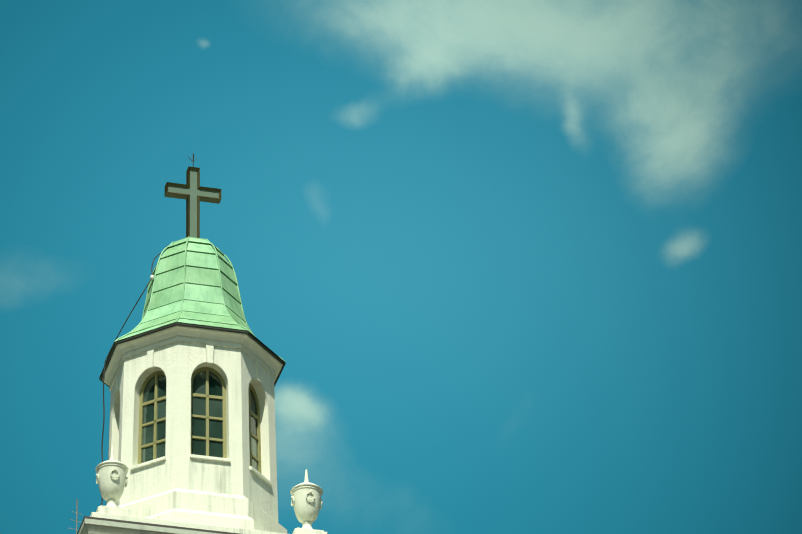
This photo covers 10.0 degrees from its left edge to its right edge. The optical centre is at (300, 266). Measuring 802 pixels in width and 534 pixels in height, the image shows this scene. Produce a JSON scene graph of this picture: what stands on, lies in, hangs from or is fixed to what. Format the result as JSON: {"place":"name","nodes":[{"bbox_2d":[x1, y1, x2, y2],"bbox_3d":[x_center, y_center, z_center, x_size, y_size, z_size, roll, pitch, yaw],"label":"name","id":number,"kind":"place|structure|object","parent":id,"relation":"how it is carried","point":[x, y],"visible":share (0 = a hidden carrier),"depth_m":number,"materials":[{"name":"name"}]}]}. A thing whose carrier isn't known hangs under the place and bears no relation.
{"place":"outdoors","nodes":[
{"label":"outdoors","id":0,"kind":"place"},
{"bbox_2d":[102,285,147,504],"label":"cable","id":1,"kind":"object","parent":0,"point":[104,375],"visible":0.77,"depth_m":81.04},
{"bbox_2d":[77,516,239,533],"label":"tower cornice","id":2,"kind":"structure","parent":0,"point":[92,526],"depth_m":76.90,"materials":[{"name":"white paint"}]},
{"bbox_2d":[90,505,326,533],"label":"ledge","id":3,"kind":"object","parent":2,"relation":"on","point":[111,512],"visible":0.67,"depth_m":77.37,"materials":[{"name":"white paint"}]},
{"bbox_2d":[118,488,286,533],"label":"tower base","id":4,"kind":"object","parent":3,"relation":"on","point":[209,508],"visible":0.75,"depth_m":78.37,"materials":[{"name":"white paint"}]},
{"bbox_2d":[0,0,801,533],"label":"sky","id":5,"kind":"structure","parent":0,"point":[511,266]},
{"label":"ground","id":6,"kind":"structure","parent":0,"visible":0},
{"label":"tower","id":7,"kind":"object","parent":6,"relation":"on","visible":0},
{"bbox_2d":[70,499,79,533],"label":"antenna mast","id":8,"kind":"object","parent":7,"relation":"on","point":[77,513],"visible":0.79,"depth_m":79.54,"materials":[{"name":"silver metal"}]},
{"bbox_2d":[95,447,128,506],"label":"urn","id":9,"kind":"object","parent":7,"relation":"on","point":[112,480],"visible":0.9,"depth_m":77.78,"materials":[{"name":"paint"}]},
{"bbox_2d":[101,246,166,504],"bbox_3d":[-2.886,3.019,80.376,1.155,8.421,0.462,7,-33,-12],"label":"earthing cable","id":10,"kind":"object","parent":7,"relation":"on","point":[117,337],"visible":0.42,"depth_m":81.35,"materials":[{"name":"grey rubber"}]},
{"bbox_2d":[106,341,277,521],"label":"tower wall","id":11,"kind":"structure","parent":7,"relation":"on","point":[179,464],"depth_m":79.72,"materials":[{"name":"white paint"}]},
{"bbox_2d":[102,325,282,390],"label":"cornice","id":12,"kind":"structure","parent":11,"relation":"attached to","point":[255,351],"depth_m":80.45,"materials":[{"name":"white paint"}]},
{"bbox_2d":[99,237,285,386],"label":"roof","id":13,"kind":"structure","parent":11,"relation":"on","point":[202,304],"depth_m":81.53,"materials":[{"name":"green metal"}]},
{"bbox_2d":[99,236,285,377],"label":"roof ribs","id":14,"kind":"object","parent":13,"relation":"attached to","point":[177,319],"visible":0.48,"depth_m":81.92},
{"bbox_2d":[165,166,220,237],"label":"cross","id":15,"kind":"object","parent":13,"relation":"on","point":[192,192],"visible":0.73,"depth_m":83.45,"materials":[{"name":"metal"}]},
{"bbox_2d":[138,367,261,473],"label":"window frames","id":16,"kind":"structure","parent":11,"relation":"in","point":[156,400],"depth_m":79.95,"materials":[{"name":"beige wood"}]},
{"bbox_2d":[142,371,257,470],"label":"window panes","id":17,"kind":"structure","parent":16,"relation":"in","point":[199,424],"depth_m":79.83,"materials":[{"name":"black glass"}]},
{"bbox_2d":[290,469,322,528],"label":"urn","id":18,"kind":"object","parent":7,"relation":"on","point":[306,499],"visible":0.98,"depth_m":78.50,"materials":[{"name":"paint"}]}
]}

